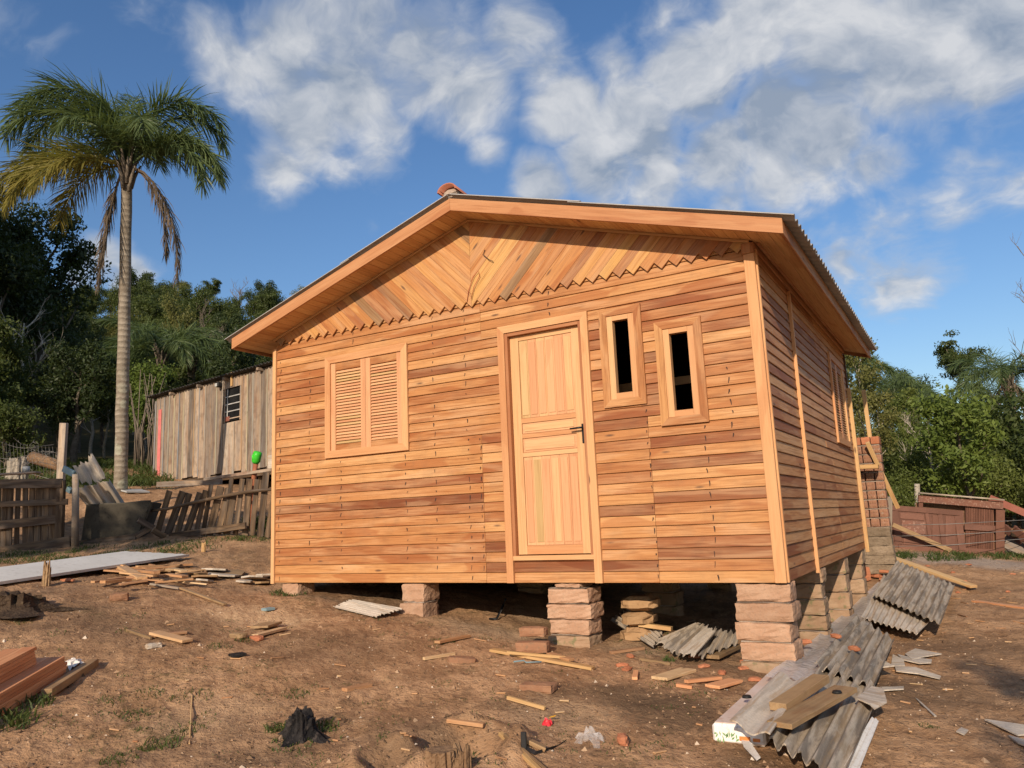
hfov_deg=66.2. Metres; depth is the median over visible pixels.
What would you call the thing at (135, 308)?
forest tree
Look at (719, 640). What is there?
corrugated sheet
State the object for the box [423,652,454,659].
offcut
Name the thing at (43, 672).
lumber bundle
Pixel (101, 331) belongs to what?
forest tree
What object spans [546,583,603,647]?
foundation pier
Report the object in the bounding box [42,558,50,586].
stake
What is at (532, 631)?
brick
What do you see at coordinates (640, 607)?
block stack
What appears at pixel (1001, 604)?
offcut
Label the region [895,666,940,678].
sheet fragment
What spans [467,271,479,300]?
electric wire
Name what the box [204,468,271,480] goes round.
rail board
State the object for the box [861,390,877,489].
scaffold post
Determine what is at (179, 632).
offcut
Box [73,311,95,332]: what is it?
forest tree
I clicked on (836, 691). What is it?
washer
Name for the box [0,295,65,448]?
tree
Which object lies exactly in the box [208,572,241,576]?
sheet fragment
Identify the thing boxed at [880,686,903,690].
sheet fragment
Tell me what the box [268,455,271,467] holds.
pale block
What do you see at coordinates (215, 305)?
forest tree
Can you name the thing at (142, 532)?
broken board
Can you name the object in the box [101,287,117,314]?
forest tree
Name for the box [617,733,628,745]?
brick
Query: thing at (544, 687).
brick
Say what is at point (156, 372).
leafy shrub
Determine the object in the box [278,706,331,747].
tree stump
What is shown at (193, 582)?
offcut
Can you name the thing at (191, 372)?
palm tree
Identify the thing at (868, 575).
brick pile
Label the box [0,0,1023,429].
sky
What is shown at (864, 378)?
forest tree
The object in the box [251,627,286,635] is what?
offcut
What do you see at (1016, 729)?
sheet fragment
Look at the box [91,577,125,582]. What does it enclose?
offcut
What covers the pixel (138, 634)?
offcut
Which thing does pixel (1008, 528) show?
old plank
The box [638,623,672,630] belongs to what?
offcut
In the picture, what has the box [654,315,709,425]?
window
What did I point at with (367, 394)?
window
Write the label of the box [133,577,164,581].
offcut
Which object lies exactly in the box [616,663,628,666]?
brick bit
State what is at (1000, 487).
bush
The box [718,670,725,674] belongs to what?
brick bit
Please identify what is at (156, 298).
forest tree
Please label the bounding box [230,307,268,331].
forest tree
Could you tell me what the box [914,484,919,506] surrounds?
concrete post
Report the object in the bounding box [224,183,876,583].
wooden house
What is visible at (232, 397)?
window
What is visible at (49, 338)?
forest tree
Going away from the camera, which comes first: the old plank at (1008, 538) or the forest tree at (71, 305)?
the old plank at (1008, 538)
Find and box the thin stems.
[129,370,165,467]
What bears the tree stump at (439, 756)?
on the ground at (472, 609)
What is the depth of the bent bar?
8.13 m
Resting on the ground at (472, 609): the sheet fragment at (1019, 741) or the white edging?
the sheet fragment at (1019, 741)
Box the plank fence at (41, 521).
[0,471,70,550]
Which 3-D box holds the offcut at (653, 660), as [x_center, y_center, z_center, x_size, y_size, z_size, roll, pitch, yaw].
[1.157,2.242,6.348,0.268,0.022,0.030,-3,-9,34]
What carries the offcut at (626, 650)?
on the ground at (472, 609)
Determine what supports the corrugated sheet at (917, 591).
on the corrugated sheet at (879, 610)
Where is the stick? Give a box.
[189,695,192,743]
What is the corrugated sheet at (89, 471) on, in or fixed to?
in the trough
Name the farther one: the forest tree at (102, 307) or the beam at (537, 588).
the forest tree at (102, 307)
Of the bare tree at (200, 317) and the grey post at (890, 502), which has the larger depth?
the bare tree at (200, 317)
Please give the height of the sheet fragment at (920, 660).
0.036 m
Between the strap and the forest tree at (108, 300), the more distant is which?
the forest tree at (108, 300)
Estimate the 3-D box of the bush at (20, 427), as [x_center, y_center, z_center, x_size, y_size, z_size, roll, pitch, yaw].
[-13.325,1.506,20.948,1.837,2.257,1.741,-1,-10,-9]
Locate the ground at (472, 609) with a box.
[0,329,1023,767]
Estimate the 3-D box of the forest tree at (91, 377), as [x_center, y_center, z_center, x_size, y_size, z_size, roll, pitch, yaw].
[-13.676,0.677,24.776,2.246,4.238,2.500,2,-11,-25]
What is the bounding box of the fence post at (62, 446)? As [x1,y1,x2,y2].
[56,423,68,479]
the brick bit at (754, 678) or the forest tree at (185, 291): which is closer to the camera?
the brick bit at (754, 678)
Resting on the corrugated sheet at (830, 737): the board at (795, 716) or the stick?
the board at (795, 716)
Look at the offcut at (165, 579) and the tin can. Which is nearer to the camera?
the offcut at (165, 579)
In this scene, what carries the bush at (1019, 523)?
on the ground at (472, 609)
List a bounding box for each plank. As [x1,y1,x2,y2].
[896,557,976,587]
[1005,524,1021,544]
[1005,535,1023,547]
[1005,541,1023,554]
[1011,525,1023,541]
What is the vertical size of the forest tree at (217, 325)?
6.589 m
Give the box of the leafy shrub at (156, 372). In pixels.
[115,357,178,462]
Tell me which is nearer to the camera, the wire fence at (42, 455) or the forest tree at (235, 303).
the wire fence at (42, 455)
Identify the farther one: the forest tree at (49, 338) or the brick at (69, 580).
the forest tree at (49, 338)
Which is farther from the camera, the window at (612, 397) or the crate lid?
the crate lid
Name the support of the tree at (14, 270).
on the ground at (472, 609)
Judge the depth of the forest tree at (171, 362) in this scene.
42.21 m
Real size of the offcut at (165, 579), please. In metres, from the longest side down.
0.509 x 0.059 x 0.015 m
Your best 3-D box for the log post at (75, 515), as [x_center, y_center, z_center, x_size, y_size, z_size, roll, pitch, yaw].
[-7.090,2.083,12.751,0.116,1.232,0.319,1,-11,-19]
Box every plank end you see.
[62,466,75,476]
[66,487,71,493]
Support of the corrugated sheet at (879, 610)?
on the ground at (472, 609)
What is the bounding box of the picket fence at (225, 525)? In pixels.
[151,472,270,537]
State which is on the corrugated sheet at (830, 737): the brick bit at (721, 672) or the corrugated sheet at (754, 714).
the corrugated sheet at (754, 714)
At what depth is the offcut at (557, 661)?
6.24 m
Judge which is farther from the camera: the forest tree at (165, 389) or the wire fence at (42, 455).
the forest tree at (165, 389)
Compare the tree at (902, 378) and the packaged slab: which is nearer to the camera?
the packaged slab
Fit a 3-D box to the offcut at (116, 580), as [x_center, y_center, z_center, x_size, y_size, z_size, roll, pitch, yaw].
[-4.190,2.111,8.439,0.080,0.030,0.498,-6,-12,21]
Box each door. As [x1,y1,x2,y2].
[510,326,590,554]
[871,505,966,553]
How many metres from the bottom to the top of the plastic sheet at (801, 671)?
0.159 m
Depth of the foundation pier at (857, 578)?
10.43 m
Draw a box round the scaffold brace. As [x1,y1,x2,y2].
[865,442,899,508]
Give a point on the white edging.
(863, 745)
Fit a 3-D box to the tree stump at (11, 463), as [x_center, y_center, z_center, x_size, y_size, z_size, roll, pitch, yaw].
[-11.605,2.073,18.426,0.582,0.736,0.600,-8,-11,29]
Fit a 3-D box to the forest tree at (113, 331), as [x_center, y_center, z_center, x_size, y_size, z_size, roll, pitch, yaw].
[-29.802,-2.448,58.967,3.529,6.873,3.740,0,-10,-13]
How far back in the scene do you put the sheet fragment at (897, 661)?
6.41 m
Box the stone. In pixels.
[229,632,247,639]
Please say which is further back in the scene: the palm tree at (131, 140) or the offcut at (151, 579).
the palm tree at (131, 140)
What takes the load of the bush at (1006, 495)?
on the ground at (472, 609)
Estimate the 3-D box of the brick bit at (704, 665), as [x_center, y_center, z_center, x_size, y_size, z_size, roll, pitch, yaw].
[1.512,2.223,6.186,0.101,0.038,0.064,2,-11,-23]
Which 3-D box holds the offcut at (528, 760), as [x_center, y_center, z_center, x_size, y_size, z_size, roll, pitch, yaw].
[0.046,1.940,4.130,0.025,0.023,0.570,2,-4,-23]
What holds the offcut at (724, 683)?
on the ground at (472, 609)
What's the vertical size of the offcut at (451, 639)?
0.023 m
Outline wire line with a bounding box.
[893,520,1023,546]
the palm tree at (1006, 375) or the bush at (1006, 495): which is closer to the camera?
the bush at (1006, 495)
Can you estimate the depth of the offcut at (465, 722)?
4.55 m
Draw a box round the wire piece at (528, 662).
[513,660,541,662]
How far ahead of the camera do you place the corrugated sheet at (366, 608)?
7.91 m
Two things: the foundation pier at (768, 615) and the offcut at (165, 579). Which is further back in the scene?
the offcut at (165, 579)
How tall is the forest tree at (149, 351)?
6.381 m
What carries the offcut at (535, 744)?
on the ground at (472, 609)
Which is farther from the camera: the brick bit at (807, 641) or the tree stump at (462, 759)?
the brick bit at (807, 641)
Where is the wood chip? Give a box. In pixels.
[653,750,666,753]
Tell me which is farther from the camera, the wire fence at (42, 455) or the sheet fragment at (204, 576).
the wire fence at (42, 455)
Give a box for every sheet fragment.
[188,573,206,574]
[191,575,217,577]
[196,579,213,581]
[201,568,227,570]
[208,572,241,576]
[225,569,244,574]
[228,652,246,657]
[236,580,252,582]
[241,575,266,579]
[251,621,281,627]
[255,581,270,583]
[261,607,274,610]
[741,740,759,760]
[856,686,886,709]
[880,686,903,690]
[882,661,893,667]
[891,654,904,666]
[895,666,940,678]
[897,654,931,663]
[905,648,940,659]
[915,698,935,716]
[956,727,967,734]
[984,719,1023,735]
[1008,735,1023,745]
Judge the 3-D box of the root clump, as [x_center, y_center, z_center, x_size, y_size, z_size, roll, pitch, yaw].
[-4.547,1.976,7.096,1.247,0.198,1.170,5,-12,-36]
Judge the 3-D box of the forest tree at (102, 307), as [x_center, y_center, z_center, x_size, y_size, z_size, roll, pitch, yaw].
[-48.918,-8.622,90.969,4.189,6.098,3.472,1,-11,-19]
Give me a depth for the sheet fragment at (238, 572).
9.65 m
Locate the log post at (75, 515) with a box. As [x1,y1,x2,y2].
[71,474,78,547]
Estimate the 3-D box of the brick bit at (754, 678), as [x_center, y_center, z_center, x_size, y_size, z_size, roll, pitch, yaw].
[1.797,2.183,5.804,0.102,0.036,0.061,-8,-11,28]
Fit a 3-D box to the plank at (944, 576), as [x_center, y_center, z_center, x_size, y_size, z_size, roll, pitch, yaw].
[5.903,2.645,11.163,0.120,0.035,1.546,1,3,-17]
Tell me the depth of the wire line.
12.92 m
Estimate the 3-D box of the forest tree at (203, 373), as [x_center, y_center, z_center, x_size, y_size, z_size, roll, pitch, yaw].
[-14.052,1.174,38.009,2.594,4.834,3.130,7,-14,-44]
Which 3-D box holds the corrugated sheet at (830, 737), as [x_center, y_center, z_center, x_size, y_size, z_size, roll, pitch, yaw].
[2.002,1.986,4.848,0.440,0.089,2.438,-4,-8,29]
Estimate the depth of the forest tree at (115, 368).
31.43 m
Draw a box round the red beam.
[990,495,1023,515]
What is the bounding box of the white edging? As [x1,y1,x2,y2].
[844,717,878,767]
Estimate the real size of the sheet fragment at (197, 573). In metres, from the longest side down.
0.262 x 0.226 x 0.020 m
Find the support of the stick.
on the ground at (472, 609)
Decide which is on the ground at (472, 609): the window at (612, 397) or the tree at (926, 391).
the tree at (926, 391)
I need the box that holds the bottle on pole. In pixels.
[250,451,261,521]
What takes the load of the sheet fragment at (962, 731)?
on the ground at (472, 609)
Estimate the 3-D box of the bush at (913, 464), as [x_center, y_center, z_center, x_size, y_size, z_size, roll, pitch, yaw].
[9.123,2.170,17.391,1.491,2.390,1.686,-8,-11,30]
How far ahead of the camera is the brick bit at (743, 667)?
6.20 m
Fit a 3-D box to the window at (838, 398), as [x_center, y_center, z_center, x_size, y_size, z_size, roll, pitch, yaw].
[4.248,0.230,10.221,0.062,1.141,1.156,-8,-11,29]
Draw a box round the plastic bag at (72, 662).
[65,658,83,669]
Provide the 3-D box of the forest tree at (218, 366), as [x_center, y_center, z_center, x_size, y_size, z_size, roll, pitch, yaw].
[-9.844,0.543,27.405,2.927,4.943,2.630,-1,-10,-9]
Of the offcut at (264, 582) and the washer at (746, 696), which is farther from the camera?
the offcut at (264, 582)
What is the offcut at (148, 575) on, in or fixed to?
on the offcut
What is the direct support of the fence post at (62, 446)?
on the ground at (472, 609)
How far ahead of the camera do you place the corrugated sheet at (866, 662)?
6.26 m
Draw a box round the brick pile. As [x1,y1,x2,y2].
[864,563,888,580]
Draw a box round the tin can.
[22,466,29,471]
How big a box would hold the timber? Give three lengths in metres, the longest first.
0.700 x 0.070 x 0.050 m
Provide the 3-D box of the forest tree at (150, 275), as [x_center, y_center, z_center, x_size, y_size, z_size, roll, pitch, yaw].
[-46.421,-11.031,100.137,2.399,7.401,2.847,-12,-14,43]
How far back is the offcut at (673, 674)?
5.84 m
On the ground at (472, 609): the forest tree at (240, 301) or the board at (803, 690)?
the forest tree at (240, 301)
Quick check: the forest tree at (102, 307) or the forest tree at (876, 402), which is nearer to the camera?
the forest tree at (876, 402)
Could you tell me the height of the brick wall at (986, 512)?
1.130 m
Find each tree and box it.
[0,60,237,492]
[0,190,58,350]
[0,199,116,448]
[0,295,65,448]
[0,311,55,411]
[0,351,5,385]
[4,328,44,447]
[6,220,53,345]
[6,360,41,455]
[23,346,84,457]
[37,337,115,463]
[43,310,95,364]
[45,325,86,367]
[52,329,116,452]
[55,293,86,318]
[66,312,107,338]
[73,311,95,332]
[73,405,113,454]
[78,284,109,314]
[81,300,102,315]
[87,384,115,446]
[88,309,142,339]
[89,285,104,306]
[92,367,115,458]
[94,313,229,390]
[96,327,139,440]
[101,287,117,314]
[107,283,139,319]
[111,344,147,367]
[113,266,154,309]
[113,361,138,411]
[116,323,166,362]
[130,292,164,326]
[130,315,247,381]
[131,292,184,326]
[134,360,169,450]
[135,278,179,315]
[138,271,154,281]
[141,294,176,315]
[142,416,147,452]
[145,384,175,435]
[146,333,194,384]
[158,291,201,334]
[164,280,192,302]
[167,375,196,389]
[172,355,206,383]
[176,283,213,326]
[177,282,209,313]
[187,325,266,384]
[195,319,230,342]
[197,366,206,377]
[199,299,226,378]
[202,277,222,295]
[202,294,253,328]
[208,311,246,336]
[212,295,238,315]
[230,278,249,313]
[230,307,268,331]
[232,295,243,311]
[241,287,270,320]
[251,290,281,317]
[253,279,280,310]
[254,355,272,364]
[255,284,286,316]
[289,285,303,294]
[845,337,885,437]
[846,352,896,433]
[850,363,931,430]
[853,388,907,460]
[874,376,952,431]
[880,367,936,425]
[883,383,921,446]
[890,409,918,438]
[904,382,1008,498]
[933,330,990,402]
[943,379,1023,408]
[945,341,1023,413]
[1008,237,1023,355]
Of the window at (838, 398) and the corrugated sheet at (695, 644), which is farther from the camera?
the window at (838, 398)
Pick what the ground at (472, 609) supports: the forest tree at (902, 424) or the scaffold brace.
the forest tree at (902, 424)
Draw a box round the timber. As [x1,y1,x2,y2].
[41,659,98,696]
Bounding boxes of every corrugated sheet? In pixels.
[0,551,188,584]
[73,454,104,484]
[79,479,124,504]
[333,599,401,616]
[611,609,662,647]
[656,622,704,656]
[678,624,715,657]
[698,627,737,658]
[729,671,805,735]
[769,656,881,767]
[814,614,893,686]
[861,575,929,634]
[873,560,954,624]
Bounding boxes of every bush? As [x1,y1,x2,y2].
[0,382,37,457]
[0,399,51,467]
[860,433,916,499]
[867,468,933,517]
[890,427,957,505]
[892,423,923,453]
[896,459,954,491]
[909,413,1012,497]
[957,434,1023,512]
[961,386,1023,527]
[963,409,1023,527]
[980,456,1022,516]
[1000,423,1023,483]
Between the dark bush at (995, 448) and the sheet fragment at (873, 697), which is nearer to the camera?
the sheet fragment at (873, 697)
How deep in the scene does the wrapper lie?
4.73 m
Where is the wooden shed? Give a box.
[145,360,272,488]
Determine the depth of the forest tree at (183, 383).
29.30 m
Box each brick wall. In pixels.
[853,436,896,573]
[916,492,1004,554]
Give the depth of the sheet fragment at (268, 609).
7.81 m
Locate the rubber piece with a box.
[520,731,526,748]
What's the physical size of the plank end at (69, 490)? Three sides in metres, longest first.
0.110 x 0.080 x 0.060 m
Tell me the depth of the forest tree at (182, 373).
32.23 m
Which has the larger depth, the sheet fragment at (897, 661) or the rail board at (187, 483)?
the rail board at (187, 483)
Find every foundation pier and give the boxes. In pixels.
[282,583,314,595]
[400,583,439,616]
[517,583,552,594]
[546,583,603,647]
[641,571,683,615]
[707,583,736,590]
[735,581,803,673]
[791,567,832,641]
[823,557,854,621]
[847,550,867,604]
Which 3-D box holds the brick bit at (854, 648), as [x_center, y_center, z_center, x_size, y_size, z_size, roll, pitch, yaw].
[2.712,2.095,6.219,0.049,0.044,0.110,4,-12,-31]
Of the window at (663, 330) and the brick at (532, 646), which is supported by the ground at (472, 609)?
the brick at (532, 646)
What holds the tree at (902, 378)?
on the ground at (472, 609)
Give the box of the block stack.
[620,594,660,641]
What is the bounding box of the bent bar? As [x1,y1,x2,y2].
[489,598,506,619]
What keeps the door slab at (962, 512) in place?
in the old door at (910, 518)
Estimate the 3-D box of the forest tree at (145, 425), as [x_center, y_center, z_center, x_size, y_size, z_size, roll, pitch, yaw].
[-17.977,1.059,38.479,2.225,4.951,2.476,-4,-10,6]
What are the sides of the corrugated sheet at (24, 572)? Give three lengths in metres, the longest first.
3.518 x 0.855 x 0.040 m
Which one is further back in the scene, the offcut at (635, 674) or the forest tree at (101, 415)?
the forest tree at (101, 415)
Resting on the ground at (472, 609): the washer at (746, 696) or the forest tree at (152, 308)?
the forest tree at (152, 308)
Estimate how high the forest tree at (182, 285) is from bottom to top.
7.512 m
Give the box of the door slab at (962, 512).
[873,506,963,549]
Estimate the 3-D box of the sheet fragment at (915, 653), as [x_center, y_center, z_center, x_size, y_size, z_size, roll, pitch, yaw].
[3.429,2.307,6.701,0.453,0.017,0.269,3,-11,-30]
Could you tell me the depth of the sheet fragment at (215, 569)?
9.56 m
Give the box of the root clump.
[0,590,85,618]
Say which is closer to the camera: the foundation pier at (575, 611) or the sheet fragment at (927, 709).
the sheet fragment at (927, 709)
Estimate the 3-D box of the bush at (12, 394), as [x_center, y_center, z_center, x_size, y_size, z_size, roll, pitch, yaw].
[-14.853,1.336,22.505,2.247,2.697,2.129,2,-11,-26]
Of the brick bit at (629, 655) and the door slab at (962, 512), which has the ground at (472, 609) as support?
the brick bit at (629, 655)
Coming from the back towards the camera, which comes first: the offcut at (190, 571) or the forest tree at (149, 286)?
the forest tree at (149, 286)
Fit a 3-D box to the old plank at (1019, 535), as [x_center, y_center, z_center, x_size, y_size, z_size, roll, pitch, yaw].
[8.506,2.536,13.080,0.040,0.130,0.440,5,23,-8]
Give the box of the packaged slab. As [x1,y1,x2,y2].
[712,667,814,746]
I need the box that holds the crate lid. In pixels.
[121,489,149,492]
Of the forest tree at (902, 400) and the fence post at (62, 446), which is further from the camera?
the forest tree at (902, 400)
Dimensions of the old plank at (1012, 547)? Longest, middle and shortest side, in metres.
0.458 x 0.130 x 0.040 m
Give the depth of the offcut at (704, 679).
5.67 m
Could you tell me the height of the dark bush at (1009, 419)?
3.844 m
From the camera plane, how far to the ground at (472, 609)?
5.73 m
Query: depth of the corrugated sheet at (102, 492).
13.23 m
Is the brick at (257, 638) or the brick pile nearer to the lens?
the brick at (257, 638)
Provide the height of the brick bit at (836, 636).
0.042 m
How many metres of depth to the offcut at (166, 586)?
8.44 m
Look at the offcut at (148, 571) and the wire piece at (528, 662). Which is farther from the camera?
the offcut at (148, 571)
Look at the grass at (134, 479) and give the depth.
11.28 m
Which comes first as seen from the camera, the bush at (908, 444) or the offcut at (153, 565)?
the offcut at (153, 565)
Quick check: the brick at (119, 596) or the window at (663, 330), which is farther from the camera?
the brick at (119, 596)
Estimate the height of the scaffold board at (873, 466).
0.060 m
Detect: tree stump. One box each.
[5,457,27,478]
[278,706,331,747]
[425,745,456,767]
[453,741,471,767]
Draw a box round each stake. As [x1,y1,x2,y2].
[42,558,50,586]
[201,542,205,551]
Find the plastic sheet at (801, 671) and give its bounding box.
[765,582,878,680]
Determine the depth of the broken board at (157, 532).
13.05 m
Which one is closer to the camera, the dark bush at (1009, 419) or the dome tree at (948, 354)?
the dark bush at (1009, 419)
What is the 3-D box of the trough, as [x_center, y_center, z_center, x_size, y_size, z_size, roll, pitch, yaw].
[-6.685,2.414,13.466,1.138,0.774,0.860,-1,-10,-10]
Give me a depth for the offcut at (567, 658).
6.28 m
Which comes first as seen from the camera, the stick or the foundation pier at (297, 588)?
the stick
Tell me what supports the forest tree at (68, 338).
on the ground at (472, 609)
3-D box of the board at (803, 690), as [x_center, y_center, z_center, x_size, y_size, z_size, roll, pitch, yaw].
[1.713,1.826,4.658,0.100,0.045,0.660,-11,-9,41]
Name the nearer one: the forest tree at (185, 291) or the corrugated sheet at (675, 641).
the corrugated sheet at (675, 641)
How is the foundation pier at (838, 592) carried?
on the ground at (472, 609)
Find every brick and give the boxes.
[60,578,74,581]
[109,592,128,600]
[248,635,263,641]
[448,655,475,662]
[515,640,550,652]
[519,626,548,636]
[519,681,558,693]
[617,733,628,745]
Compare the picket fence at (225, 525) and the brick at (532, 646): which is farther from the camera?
the picket fence at (225, 525)
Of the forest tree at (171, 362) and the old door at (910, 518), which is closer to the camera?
the old door at (910, 518)
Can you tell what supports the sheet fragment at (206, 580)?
on the ground at (472, 609)
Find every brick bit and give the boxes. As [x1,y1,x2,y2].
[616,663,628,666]
[621,666,632,670]
[626,653,634,657]
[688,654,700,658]
[698,663,709,667]
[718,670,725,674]
[738,666,748,669]
[748,676,761,681]
[802,639,811,644]
[830,633,841,638]
[848,645,860,651]
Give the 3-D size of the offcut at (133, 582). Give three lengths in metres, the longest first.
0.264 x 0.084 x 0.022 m
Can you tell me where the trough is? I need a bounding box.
[79,500,161,543]
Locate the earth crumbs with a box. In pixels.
[0,535,1023,767]
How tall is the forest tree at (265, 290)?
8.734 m
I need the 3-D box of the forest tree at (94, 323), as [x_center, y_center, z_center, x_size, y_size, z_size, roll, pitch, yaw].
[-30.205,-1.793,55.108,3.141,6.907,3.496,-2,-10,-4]
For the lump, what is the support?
on the ground at (472, 609)
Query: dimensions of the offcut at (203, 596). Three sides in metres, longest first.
0.971 x 0.040 x 0.018 m
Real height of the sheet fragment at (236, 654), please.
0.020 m
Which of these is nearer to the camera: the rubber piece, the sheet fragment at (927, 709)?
the rubber piece
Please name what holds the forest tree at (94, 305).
on the ground at (472, 609)
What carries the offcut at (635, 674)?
on the ground at (472, 609)
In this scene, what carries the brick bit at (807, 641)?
on the plastic sheet at (801, 671)
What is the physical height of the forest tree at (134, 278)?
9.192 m
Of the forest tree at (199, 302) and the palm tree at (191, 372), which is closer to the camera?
the palm tree at (191, 372)
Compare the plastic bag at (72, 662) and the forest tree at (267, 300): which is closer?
the plastic bag at (72, 662)
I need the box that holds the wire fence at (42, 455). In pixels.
[0,439,56,478]
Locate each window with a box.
[224,385,240,422]
[325,343,409,458]
[598,303,647,407]
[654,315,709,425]
[827,351,851,447]
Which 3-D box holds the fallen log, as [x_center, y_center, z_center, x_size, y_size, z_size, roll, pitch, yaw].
[-10.306,1.715,17.407,1.384,0.545,0.274,-9,-12,34]
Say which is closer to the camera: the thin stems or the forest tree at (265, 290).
the thin stems
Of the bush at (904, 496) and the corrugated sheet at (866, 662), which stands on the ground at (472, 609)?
the bush at (904, 496)
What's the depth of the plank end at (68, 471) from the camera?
12.93 m
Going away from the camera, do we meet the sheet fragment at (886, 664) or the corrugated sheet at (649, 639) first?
the sheet fragment at (886, 664)
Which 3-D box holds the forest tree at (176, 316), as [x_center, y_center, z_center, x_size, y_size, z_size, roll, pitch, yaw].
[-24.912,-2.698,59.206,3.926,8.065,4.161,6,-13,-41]
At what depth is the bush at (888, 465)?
18.69 m
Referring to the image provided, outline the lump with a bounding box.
[145,643,161,649]
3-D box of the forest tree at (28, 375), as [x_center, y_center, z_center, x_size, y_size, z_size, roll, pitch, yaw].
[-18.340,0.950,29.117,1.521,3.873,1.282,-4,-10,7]
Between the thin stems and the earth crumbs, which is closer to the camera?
the earth crumbs
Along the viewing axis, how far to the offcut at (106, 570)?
9.04 m
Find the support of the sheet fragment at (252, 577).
on the ground at (472, 609)
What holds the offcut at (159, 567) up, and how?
on the offcut
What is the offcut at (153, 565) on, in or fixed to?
on the offcut
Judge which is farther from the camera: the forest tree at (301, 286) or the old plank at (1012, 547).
the forest tree at (301, 286)
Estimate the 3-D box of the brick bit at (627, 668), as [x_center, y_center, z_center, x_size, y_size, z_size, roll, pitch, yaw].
[0.899,2.220,6.124,0.064,0.041,0.104,-11,-13,41]
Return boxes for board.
[134,527,150,537]
[137,517,154,529]
[151,528,166,537]
[156,479,222,486]
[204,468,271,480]
[767,685,856,729]
[769,674,829,710]
[860,464,878,468]
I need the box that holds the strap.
[526,739,566,754]
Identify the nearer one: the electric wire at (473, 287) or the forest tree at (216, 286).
the electric wire at (473, 287)
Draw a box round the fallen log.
[27,452,66,469]
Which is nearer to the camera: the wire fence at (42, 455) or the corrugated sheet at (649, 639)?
the corrugated sheet at (649, 639)
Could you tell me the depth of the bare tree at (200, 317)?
45.93 m
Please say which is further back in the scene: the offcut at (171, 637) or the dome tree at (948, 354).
the dome tree at (948, 354)
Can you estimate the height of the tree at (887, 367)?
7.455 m
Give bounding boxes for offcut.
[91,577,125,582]
[100,578,133,583]
[103,569,122,571]
[107,563,192,569]
[115,565,147,579]
[119,571,156,576]
[119,579,147,584]
[126,629,151,639]
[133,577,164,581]
[135,564,174,566]
[136,569,159,573]
[145,565,182,569]
[149,583,178,588]
[149,630,192,642]
[152,577,172,580]
[152,630,186,637]
[155,578,192,583]
[164,567,186,571]
[164,573,187,577]
[165,568,203,571]
[175,569,205,573]
[177,581,208,584]
[179,587,226,604]
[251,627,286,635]
[342,683,372,691]
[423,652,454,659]
[434,635,470,643]
[446,718,484,727]
[489,648,594,669]
[498,731,540,767]
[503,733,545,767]
[507,651,565,658]
[507,696,545,709]
[527,737,545,751]
[546,652,573,661]
[609,646,644,653]
[632,670,638,679]
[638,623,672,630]
[639,657,670,665]
[651,667,695,680]
[676,683,692,688]
[684,676,721,683]
[705,644,740,658]
[705,678,742,688]
[971,600,1023,608]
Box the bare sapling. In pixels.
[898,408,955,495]
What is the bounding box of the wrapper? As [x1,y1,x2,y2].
[542,715,555,726]
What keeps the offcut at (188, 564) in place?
on the ground at (472, 609)
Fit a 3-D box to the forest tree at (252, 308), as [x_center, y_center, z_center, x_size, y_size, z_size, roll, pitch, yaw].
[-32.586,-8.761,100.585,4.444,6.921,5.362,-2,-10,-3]
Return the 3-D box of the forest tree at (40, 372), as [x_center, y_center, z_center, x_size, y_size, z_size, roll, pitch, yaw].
[-15.523,0.785,26.843,1.984,4.146,2.209,-11,-13,41]
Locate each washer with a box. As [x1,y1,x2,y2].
[742,694,751,698]
[832,690,841,693]
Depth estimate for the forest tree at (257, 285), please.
105.32 m
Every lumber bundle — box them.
[0,647,36,683]
[0,656,66,714]
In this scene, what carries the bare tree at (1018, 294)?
on the ground at (472, 609)
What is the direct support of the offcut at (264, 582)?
on the ground at (472, 609)
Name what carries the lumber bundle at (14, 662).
on the lumber bundle at (43, 672)
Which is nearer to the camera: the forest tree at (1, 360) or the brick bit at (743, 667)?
the brick bit at (743, 667)
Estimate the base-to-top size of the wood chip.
0.008 m
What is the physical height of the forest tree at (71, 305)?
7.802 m
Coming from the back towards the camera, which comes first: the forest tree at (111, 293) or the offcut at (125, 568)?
the forest tree at (111, 293)
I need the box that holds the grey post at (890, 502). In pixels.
[886,496,892,529]
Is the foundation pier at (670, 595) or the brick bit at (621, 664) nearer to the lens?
the brick bit at (621, 664)
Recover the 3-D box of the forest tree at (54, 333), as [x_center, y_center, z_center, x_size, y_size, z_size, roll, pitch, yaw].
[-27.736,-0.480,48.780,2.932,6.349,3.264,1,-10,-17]
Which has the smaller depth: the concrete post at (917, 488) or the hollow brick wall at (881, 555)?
the hollow brick wall at (881, 555)
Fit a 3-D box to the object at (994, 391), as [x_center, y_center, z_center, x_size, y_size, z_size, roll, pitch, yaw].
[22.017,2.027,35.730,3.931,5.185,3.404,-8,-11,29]
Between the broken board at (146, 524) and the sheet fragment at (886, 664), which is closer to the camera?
the sheet fragment at (886, 664)
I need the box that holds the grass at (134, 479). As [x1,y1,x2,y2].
[0,455,1023,767]
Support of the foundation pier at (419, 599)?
on the ground at (472, 609)
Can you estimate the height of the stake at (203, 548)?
0.194 m

